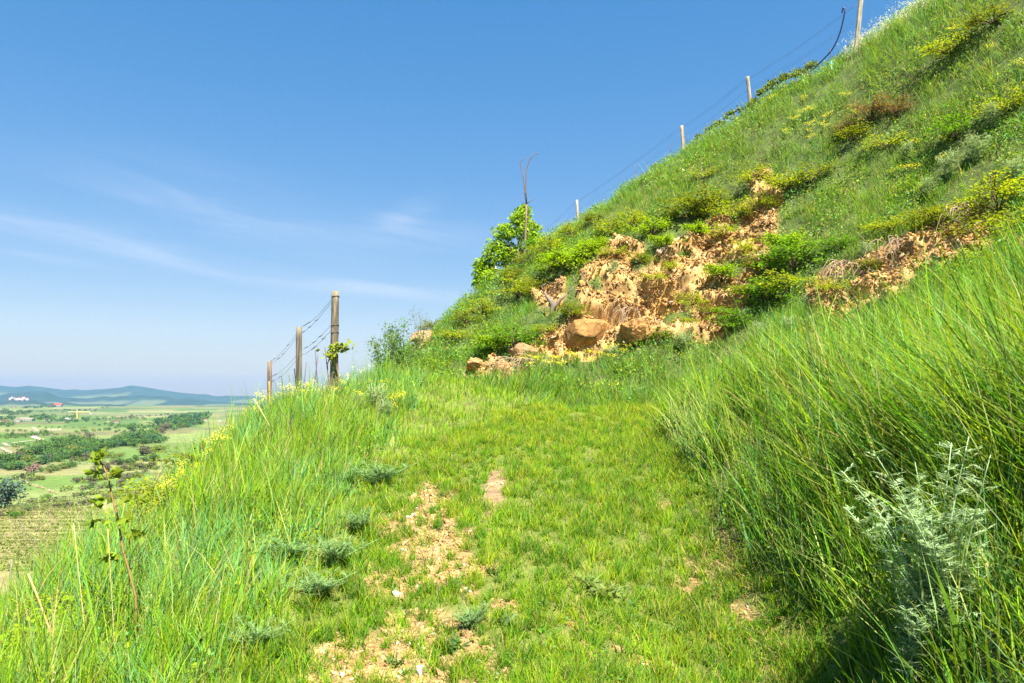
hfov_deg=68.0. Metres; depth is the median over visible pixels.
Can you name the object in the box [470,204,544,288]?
broadleaf tree
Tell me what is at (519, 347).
boulder
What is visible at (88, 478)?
valley tree
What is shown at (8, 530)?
vine row
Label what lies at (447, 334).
shrub
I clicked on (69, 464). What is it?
valley tree
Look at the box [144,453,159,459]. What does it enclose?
valley tree
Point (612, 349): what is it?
wormwood
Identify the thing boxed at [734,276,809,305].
shrub
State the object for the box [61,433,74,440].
valley tree
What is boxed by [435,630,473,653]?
leaf rosette
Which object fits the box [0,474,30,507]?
grey willow
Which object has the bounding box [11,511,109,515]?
vine row
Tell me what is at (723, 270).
shrub
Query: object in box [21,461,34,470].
valley tree
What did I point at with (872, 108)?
shrub
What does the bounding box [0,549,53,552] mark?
vine row
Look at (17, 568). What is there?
vine row
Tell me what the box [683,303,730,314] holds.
shrub
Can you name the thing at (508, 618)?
leaf rosette
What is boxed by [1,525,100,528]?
vine row
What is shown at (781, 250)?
shrub
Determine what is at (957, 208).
exposed roots
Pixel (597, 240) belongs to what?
shrub
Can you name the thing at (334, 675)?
gravel
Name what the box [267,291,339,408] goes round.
vineyard trellis
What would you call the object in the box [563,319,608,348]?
boulder
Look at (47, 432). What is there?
trees
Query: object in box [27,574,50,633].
dry stalk
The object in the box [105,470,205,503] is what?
shrub
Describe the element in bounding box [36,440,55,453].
valley tree
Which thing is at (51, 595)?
shrub
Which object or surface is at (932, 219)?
shrub
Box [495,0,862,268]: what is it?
vineyard trellis
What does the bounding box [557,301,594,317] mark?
shrub
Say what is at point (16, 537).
vine row
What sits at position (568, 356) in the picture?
flowering plant
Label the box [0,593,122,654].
shrub
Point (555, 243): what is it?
shrub
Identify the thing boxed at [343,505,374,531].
wormwood
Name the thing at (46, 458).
valley tree
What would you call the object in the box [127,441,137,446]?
valley tree
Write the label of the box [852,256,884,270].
shrub
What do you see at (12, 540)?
vine row
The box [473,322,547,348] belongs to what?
shrub
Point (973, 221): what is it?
shrub
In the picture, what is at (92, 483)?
valley tree
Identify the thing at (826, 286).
shrub
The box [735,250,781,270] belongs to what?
shrub
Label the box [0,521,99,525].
vine row
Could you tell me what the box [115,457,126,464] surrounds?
valley tree
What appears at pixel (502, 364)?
boulder
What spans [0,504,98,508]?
vine row
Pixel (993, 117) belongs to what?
wormwood
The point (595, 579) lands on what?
leaf rosette
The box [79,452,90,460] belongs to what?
valley tree
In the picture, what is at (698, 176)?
shrub
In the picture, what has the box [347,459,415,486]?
wormwood
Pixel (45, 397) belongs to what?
hills
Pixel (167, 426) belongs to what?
valley tree
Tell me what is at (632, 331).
boulder
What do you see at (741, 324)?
wormwood
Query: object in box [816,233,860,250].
shrub
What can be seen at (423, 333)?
sapling
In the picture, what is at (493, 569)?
leaf rosette
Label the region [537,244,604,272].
shrub
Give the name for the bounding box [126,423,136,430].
valley tree
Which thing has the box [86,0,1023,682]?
hillside
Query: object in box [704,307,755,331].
shrub
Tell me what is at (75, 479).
valley tree
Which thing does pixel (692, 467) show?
grass stalks
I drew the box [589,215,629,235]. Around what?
shrub
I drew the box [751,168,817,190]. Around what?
shrub
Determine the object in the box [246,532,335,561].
wormwood
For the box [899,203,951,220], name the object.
shrub
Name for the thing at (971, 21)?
shrub
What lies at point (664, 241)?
shrub
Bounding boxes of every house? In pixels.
[18,418,34,420]
[53,403,62,406]
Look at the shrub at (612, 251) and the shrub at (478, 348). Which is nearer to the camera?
the shrub at (478, 348)
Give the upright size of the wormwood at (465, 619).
0.159 m
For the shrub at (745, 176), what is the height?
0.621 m
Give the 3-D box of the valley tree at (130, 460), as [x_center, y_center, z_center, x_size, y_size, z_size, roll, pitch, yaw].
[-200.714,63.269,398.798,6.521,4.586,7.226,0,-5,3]
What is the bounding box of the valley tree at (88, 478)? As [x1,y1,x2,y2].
[86,475,97,481]
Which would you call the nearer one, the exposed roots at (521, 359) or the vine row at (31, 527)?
the exposed roots at (521, 359)
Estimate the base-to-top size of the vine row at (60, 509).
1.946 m
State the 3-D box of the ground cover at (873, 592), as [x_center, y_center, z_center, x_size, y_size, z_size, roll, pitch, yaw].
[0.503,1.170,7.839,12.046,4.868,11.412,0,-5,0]
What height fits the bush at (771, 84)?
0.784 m
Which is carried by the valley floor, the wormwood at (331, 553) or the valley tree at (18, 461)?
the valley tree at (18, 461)
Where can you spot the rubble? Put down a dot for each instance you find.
(868, 275)
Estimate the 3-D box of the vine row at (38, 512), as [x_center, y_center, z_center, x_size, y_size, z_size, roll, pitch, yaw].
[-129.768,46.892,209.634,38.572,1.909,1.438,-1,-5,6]
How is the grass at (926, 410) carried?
on the hillside
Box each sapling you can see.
[364,326,404,372]
[379,316,429,370]
[407,305,433,347]
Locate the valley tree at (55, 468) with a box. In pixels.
[47,464,61,470]
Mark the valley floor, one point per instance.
(56, 480)
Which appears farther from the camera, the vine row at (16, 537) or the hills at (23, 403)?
the hills at (23, 403)
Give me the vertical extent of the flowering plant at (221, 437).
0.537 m
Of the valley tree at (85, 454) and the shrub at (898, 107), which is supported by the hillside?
the shrub at (898, 107)
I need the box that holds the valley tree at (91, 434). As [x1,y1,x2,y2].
[84,432,95,436]
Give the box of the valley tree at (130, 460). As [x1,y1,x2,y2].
[125,458,136,463]
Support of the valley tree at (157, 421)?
on the valley floor
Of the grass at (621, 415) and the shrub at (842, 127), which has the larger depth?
the shrub at (842, 127)
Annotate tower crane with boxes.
[68,410,89,419]
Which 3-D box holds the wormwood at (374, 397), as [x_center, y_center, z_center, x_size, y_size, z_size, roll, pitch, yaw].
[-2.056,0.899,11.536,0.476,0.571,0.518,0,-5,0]
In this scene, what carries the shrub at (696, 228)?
on the hillside
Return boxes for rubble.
[414,167,994,376]
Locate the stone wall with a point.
(49, 490)
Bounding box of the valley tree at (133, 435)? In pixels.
[128,433,141,438]
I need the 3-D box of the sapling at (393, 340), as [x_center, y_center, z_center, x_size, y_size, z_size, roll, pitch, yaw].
[-2.768,0.392,16.503,0.901,1.472,0.749,0,-5,0]
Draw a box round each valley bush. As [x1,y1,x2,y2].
[7,511,25,517]
[20,505,34,510]
[40,493,52,498]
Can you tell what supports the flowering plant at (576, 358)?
on the hillside
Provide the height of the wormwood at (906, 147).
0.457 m
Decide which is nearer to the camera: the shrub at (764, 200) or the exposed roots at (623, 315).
the exposed roots at (623, 315)
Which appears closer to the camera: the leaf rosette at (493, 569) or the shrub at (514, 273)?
the leaf rosette at (493, 569)
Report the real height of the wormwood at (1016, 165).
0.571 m
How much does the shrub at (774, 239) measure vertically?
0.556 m
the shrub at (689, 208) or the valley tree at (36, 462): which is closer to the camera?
the shrub at (689, 208)
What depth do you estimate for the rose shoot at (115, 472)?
4.66 m
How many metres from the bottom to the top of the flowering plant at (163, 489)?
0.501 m
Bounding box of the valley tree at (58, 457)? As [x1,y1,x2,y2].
[51,453,67,461]
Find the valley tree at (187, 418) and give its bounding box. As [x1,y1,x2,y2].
[181,415,192,421]
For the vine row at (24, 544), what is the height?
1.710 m
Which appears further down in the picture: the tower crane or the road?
the road
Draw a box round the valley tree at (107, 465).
[94,463,110,472]
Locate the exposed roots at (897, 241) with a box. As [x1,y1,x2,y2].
[860,235,907,271]
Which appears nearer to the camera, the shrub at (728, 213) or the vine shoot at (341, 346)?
the vine shoot at (341, 346)
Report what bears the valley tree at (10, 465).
on the valley floor
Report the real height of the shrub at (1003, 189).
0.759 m
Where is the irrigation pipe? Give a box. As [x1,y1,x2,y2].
[751,7,844,107]
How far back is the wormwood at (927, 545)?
3.60 m
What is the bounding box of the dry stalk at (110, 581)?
[108,534,115,659]
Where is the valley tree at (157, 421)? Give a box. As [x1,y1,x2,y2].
[152,418,161,424]
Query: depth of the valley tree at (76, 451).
436.79 m
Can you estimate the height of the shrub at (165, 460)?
0.490 m
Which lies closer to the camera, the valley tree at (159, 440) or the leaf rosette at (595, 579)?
the leaf rosette at (595, 579)
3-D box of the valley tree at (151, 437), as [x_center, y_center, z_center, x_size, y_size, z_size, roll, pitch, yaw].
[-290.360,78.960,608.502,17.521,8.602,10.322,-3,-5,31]
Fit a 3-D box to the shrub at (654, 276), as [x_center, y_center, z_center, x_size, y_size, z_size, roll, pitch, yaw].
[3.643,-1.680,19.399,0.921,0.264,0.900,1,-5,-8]
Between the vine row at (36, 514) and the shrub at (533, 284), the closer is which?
the shrub at (533, 284)
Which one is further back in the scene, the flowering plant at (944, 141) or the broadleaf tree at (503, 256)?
the broadleaf tree at (503, 256)
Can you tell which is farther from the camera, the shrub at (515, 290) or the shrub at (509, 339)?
the shrub at (515, 290)
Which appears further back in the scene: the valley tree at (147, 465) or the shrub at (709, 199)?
the valley tree at (147, 465)
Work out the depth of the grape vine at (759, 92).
24.99 m
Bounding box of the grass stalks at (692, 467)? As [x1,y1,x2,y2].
[0,259,1023,682]
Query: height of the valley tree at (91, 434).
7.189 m
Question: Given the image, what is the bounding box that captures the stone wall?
[11,476,57,493]
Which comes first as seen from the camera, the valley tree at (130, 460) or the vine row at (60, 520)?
the vine row at (60, 520)
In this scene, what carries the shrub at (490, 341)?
on the hillside
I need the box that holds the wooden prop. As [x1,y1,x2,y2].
[268,381,269,408]
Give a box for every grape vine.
[693,126,714,140]
[709,119,727,128]
[720,105,742,119]
[742,97,757,109]
[755,87,765,100]
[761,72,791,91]
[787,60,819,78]
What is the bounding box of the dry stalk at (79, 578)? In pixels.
[73,524,86,651]
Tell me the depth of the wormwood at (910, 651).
3.57 m
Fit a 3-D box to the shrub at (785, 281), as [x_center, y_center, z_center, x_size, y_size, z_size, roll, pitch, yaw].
[6.306,-1.335,16.908,1.979,0.581,2.027,-2,-5,23]
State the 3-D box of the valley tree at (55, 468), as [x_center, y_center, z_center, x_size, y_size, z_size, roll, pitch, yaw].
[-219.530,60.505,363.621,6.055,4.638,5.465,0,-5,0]
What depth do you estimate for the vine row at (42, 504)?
228.05 m
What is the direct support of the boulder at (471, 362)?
on the hillside
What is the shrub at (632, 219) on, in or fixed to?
on the hillside
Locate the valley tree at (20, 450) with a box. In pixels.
[17,447,36,454]
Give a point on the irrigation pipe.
(833, 46)
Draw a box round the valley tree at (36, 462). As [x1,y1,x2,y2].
[31,458,44,464]
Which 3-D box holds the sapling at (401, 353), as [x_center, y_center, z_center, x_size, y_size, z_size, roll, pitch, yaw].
[-2.530,0.193,17.497,1.199,1.528,0.877,-2,-5,24]
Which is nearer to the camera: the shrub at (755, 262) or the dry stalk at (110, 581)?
the dry stalk at (110, 581)
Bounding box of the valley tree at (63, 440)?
[59,436,75,443]
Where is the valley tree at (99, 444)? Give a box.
[90,440,101,447]
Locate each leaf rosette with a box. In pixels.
[383,651,407,665]
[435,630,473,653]
[485,562,502,573]
[491,610,518,625]
[570,570,605,585]
[586,575,631,598]
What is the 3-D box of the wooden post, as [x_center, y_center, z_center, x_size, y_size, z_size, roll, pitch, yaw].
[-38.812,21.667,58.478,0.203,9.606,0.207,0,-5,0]
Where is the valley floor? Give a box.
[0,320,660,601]
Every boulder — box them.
[410,330,430,342]
[466,357,484,371]
[492,361,510,374]
[509,343,536,361]
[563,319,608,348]
[620,318,646,345]
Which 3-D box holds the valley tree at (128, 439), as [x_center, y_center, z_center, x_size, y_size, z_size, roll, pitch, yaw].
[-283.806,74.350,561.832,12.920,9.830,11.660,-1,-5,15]
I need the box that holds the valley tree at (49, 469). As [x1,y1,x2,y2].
[44,467,54,472]
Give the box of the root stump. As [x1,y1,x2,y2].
[541,268,588,315]
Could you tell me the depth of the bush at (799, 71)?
23.91 m
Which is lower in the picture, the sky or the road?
the road
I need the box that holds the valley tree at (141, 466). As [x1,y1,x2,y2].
[135,463,146,469]
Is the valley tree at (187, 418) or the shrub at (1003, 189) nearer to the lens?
the shrub at (1003, 189)
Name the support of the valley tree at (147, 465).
on the valley floor
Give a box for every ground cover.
[3,264,1023,682]
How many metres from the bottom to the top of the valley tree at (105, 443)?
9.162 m
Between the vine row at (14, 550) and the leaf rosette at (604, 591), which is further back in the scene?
the vine row at (14, 550)
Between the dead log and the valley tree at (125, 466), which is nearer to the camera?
the dead log
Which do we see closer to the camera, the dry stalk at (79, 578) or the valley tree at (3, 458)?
the dry stalk at (79, 578)
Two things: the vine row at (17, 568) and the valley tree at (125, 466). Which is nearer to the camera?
the vine row at (17, 568)
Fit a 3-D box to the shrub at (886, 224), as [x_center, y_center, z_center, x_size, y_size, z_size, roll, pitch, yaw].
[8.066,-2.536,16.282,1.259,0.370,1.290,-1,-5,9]
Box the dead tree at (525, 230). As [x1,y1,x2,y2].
[519,153,537,257]
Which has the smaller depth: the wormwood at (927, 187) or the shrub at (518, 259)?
the wormwood at (927, 187)
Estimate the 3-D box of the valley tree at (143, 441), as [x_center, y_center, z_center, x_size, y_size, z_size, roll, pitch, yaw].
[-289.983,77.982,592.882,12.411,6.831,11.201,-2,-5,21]
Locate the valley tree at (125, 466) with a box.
[120,464,130,469]
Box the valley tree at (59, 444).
[40,440,64,448]
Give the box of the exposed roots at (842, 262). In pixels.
[815,259,877,296]
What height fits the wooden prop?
3.590 m
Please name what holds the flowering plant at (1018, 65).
on the hillside
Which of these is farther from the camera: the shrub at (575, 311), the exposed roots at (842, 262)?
the shrub at (575, 311)
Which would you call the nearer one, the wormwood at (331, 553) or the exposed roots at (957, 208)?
the wormwood at (331, 553)
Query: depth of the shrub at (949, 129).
17.03 m
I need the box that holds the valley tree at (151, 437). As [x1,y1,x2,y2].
[144,435,157,442]
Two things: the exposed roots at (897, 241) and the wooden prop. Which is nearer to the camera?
the exposed roots at (897, 241)
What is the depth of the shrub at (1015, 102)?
16.15 m
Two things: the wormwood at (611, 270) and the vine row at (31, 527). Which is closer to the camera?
the wormwood at (611, 270)
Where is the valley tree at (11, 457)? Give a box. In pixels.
[5,454,18,460]
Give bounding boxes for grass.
[0,335,526,682]
[199,396,918,682]
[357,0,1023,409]
[637,170,1023,682]
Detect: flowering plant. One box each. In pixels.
[155,478,176,503]
[211,431,228,454]
[390,391,404,421]
[562,350,574,363]
[571,352,582,365]
[939,135,947,148]
[1009,58,1023,73]
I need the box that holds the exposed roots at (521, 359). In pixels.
[478,353,550,374]
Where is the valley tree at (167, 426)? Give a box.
[161,422,172,430]
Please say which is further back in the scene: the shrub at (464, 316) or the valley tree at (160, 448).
the valley tree at (160, 448)
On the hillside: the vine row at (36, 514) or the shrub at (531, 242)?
the shrub at (531, 242)
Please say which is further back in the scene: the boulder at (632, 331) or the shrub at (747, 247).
the shrub at (747, 247)
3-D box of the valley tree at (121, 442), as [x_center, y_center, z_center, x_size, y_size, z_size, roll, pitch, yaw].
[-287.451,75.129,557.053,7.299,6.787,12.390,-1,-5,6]
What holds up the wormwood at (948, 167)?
on the hillside
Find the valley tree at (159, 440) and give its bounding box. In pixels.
[154,437,164,442]
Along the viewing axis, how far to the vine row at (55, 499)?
240.00 m
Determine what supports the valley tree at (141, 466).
on the valley floor
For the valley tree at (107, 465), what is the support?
on the valley floor
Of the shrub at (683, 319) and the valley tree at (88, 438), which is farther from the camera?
the valley tree at (88, 438)
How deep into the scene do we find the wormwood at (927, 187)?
16.38 m
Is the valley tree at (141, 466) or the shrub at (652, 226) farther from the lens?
the valley tree at (141, 466)
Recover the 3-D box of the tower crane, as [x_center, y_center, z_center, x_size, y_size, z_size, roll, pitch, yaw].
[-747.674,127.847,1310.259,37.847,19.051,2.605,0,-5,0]
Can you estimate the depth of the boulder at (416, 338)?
21.18 m
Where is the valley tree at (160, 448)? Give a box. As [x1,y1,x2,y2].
[154,445,169,450]
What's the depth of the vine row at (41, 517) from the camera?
197.36 m
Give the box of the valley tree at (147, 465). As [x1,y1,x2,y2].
[141,462,152,468]
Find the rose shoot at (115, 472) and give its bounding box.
[81,446,150,658]
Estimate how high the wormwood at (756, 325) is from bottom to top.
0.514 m
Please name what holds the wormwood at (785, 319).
on the hillside
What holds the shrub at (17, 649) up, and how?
on the hillside
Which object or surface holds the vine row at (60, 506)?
on the valley floor
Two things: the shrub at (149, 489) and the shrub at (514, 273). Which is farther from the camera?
the shrub at (514, 273)
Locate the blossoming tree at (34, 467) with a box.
[22,461,41,472]
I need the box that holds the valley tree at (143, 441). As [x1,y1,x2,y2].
[137,438,149,443]
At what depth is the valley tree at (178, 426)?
945.70 m
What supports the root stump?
on the hillside
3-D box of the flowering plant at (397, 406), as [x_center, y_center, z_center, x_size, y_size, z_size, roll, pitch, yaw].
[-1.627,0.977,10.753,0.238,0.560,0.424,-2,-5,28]
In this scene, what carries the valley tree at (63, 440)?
on the valley floor
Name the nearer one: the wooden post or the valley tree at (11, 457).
the wooden post
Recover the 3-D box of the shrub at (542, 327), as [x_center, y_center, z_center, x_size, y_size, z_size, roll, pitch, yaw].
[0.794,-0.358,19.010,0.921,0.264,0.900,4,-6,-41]
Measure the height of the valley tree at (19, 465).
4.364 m
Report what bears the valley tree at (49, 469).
on the valley floor
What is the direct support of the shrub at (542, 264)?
on the hillside
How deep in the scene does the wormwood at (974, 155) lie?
16.03 m
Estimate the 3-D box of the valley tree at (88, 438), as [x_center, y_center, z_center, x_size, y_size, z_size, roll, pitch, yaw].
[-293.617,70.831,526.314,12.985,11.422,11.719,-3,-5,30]
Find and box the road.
[0,447,12,453]
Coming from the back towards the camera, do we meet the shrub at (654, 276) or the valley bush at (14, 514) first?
the valley bush at (14, 514)
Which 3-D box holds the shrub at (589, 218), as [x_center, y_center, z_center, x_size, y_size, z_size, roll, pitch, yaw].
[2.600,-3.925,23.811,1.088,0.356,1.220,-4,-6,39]
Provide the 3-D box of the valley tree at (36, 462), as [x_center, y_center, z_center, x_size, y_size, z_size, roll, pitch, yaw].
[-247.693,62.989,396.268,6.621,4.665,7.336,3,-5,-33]
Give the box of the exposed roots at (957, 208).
[936,201,979,235]
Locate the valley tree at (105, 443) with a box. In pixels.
[95,439,112,448]
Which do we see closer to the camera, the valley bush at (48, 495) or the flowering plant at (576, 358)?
the flowering plant at (576, 358)
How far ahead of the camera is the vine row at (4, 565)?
133.71 m
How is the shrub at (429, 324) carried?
on the hillside
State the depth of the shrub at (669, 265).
19.68 m
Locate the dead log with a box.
[655,237,679,255]
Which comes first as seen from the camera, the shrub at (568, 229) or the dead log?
the dead log
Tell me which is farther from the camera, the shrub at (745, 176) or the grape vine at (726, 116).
the grape vine at (726, 116)
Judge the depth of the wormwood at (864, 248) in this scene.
15.95 m
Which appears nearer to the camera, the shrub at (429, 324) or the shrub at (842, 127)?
the shrub at (842, 127)
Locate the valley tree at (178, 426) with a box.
[172,422,183,428]
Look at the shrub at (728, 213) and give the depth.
20.56 m
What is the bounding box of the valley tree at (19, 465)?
[13,463,24,469]
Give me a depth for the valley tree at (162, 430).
789.08 m
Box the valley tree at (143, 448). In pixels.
[136,444,152,455]
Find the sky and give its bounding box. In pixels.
[0,0,922,397]
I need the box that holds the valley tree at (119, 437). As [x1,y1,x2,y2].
[112,435,125,439]
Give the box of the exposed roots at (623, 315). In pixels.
[606,306,641,330]
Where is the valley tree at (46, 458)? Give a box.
[40,455,50,464]
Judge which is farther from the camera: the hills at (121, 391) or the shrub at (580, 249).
the hills at (121, 391)
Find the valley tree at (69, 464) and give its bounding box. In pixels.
[64,460,75,466]
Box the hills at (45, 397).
[0,391,272,405]
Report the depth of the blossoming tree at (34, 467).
356.51 m
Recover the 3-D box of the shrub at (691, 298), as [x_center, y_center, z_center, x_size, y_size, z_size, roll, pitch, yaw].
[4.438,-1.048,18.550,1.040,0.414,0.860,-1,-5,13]
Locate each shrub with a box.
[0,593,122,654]
[0,619,65,682]
[1,577,109,620]
[101,473,210,516]
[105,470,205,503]
[132,440,233,468]
[414,319,443,330]
[432,329,470,339]
[448,306,489,322]
[459,296,500,314]
[465,342,494,356]
[472,333,511,352]
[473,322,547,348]
[486,271,541,297]
[496,265,524,277]
[510,249,539,262]
[516,236,544,249]
[516,278,555,294]
[525,251,570,271]
[527,232,570,254]
[530,322,564,331]
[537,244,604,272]
[551,218,584,237]
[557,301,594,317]
[560,239,604,258]
[577,235,610,247]
[578,209,610,221]
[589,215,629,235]
[599,244,632,255]
[603,204,656,227]
[619,215,674,235]
[623,250,654,263]
[632,272,667,280]
[644,326,671,338]
[646,231,688,246]
[656,192,720,220]
[657,258,683,271]
[665,315,702,323]
[672,291,708,305]
[677,219,727,235]
[682,180,734,210]
[683,165,725,179]
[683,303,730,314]
[700,261,743,281]
[701,221,745,237]
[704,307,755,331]
[707,195,757,220]
[722,279,771,297]
[724,235,763,254]
[728,159,778,184]
[731,190,779,212]
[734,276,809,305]
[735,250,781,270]
[743,235,837,270]
[744,265,832,293]
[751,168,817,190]
[758,228,811,251]
[773,153,840,183]
[807,279,853,292]
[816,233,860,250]
[824,117,861,133]
[829,119,883,140]
[837,91,901,122]
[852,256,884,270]
[853,129,908,150]
[855,213,907,233]
[874,90,920,117]
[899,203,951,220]
[901,203,961,230]
[912,27,973,59]
[920,197,1021,238]
[921,111,984,141]
[931,166,1023,213]
[952,0,1017,31]
[963,81,1023,118]
[963,206,1023,235]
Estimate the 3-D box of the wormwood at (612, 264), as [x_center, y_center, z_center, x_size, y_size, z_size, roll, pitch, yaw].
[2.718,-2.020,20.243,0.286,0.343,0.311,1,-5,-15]
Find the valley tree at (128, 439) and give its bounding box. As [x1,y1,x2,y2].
[117,436,137,445]
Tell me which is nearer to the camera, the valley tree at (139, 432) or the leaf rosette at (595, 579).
the leaf rosette at (595, 579)
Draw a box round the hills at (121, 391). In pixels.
[0,386,279,403]
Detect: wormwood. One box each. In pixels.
[220,613,295,651]
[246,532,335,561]
[283,565,356,598]
[316,530,378,565]
[332,468,360,483]
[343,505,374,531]
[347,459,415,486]
[351,393,365,408]
[365,383,391,412]
[378,398,392,419]
[443,600,492,629]
[602,265,617,273]
[606,344,621,360]
[608,259,619,270]
[673,330,692,351]
[732,307,751,327]
[750,320,769,343]
[781,315,796,334]
[836,436,1003,641]
[857,240,873,257]
[882,555,980,681]
[900,140,913,159]
[916,175,942,197]
[935,147,965,177]
[962,132,993,161]
[982,100,1001,127]
[1003,154,1023,185]
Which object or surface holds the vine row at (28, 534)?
on the valley floor
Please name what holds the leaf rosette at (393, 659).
on the gravel
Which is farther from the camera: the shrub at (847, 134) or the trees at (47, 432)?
the trees at (47, 432)
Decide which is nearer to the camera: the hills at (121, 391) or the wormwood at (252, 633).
the wormwood at (252, 633)
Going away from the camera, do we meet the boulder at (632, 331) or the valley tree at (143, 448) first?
the boulder at (632, 331)
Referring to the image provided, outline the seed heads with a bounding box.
[840,0,938,67]
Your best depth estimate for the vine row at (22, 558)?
140.36 m
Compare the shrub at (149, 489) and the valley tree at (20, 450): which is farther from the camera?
the valley tree at (20, 450)
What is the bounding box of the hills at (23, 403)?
[0,400,105,405]
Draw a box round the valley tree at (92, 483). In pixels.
[88,480,96,486]
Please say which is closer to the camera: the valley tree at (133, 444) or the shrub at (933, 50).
the shrub at (933, 50)
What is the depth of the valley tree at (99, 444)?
506.36 m
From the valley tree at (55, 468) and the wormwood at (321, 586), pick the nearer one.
the wormwood at (321, 586)
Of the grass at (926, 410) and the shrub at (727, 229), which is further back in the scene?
the shrub at (727, 229)
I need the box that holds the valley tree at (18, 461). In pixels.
[5,459,24,469]
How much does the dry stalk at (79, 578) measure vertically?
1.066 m
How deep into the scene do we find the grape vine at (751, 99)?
25.08 m
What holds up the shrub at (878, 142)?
on the hillside
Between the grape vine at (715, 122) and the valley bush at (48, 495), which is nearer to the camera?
the grape vine at (715, 122)
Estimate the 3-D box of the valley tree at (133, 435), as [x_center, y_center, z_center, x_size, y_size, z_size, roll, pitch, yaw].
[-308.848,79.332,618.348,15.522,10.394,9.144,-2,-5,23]
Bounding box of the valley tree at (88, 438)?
[76,436,98,442]
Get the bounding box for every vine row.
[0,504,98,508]
[0,508,106,510]
[0,509,103,513]
[0,514,109,518]
[0,518,113,521]
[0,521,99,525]
[0,528,97,531]
[0,530,91,535]
[0,533,83,538]
[0,536,80,542]
[0,541,68,545]
[0,545,60,549]
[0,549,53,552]
[0,549,58,556]
[0,556,48,560]
[0,559,49,563]
[0,564,42,570]
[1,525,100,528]
[1,562,51,567]
[9,495,87,501]
[9,498,88,505]
[10,496,91,502]
[10,499,78,506]
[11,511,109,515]
[30,503,88,510]
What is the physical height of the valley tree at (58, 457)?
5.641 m
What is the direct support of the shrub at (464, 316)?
on the hillside
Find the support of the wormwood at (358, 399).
on the hillside
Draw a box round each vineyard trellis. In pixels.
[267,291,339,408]
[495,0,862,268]
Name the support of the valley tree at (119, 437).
on the valley floor
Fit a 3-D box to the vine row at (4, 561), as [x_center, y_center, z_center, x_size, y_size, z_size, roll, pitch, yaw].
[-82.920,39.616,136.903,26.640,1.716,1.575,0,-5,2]
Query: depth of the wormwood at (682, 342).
16.96 m
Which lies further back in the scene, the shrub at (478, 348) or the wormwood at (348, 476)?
the shrub at (478, 348)
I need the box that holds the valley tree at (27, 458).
[20,455,33,461]
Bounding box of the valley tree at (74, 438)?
[71,435,89,442]
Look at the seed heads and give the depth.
21.96 m
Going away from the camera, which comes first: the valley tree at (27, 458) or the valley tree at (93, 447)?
the valley tree at (27, 458)
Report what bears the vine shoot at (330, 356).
on the hillside
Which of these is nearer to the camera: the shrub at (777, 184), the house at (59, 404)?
the shrub at (777, 184)
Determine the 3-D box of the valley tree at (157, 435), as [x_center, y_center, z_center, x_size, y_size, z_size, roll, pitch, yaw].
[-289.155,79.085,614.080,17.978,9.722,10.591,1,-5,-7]
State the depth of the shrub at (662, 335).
17.39 m
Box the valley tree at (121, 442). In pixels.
[118,439,126,446]
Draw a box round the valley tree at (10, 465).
[5,461,16,470]
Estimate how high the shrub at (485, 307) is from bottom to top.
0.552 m
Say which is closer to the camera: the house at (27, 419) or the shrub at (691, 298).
the shrub at (691, 298)
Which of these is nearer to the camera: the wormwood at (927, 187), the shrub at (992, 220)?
the shrub at (992, 220)
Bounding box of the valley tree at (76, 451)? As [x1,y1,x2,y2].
[65,446,83,458]
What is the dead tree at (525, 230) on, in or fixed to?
on the hillside
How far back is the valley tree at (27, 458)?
414.44 m
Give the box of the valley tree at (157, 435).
[148,433,164,442]
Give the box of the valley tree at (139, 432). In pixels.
[134,430,148,440]
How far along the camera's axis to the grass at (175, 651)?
6.02 m
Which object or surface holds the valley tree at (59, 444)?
on the valley floor
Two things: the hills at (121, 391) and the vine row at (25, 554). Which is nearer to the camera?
the vine row at (25, 554)
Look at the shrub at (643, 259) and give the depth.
20.28 m
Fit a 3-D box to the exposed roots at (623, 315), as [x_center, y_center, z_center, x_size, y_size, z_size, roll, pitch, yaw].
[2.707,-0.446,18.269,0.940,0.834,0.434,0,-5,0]
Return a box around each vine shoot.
[316,339,356,395]
[321,349,337,389]
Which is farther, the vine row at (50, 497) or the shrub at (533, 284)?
the vine row at (50, 497)
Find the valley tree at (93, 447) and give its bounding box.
[84,445,97,451]
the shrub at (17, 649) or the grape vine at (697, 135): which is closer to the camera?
the shrub at (17, 649)
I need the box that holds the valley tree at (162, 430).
[155,427,165,433]
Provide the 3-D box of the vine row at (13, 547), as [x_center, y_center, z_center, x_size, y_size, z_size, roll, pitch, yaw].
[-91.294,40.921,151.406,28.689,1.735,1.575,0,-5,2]
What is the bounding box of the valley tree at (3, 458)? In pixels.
[0,450,14,461]
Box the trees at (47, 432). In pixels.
[0,404,211,516]
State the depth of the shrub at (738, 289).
17.38 m
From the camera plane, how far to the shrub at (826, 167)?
19.41 m
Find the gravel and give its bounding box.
[306,471,756,682]
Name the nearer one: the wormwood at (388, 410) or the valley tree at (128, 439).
the wormwood at (388, 410)
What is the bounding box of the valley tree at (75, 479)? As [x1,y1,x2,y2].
[70,477,81,482]
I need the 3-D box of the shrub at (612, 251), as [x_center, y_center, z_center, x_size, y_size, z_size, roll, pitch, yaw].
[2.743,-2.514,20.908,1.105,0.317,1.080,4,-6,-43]

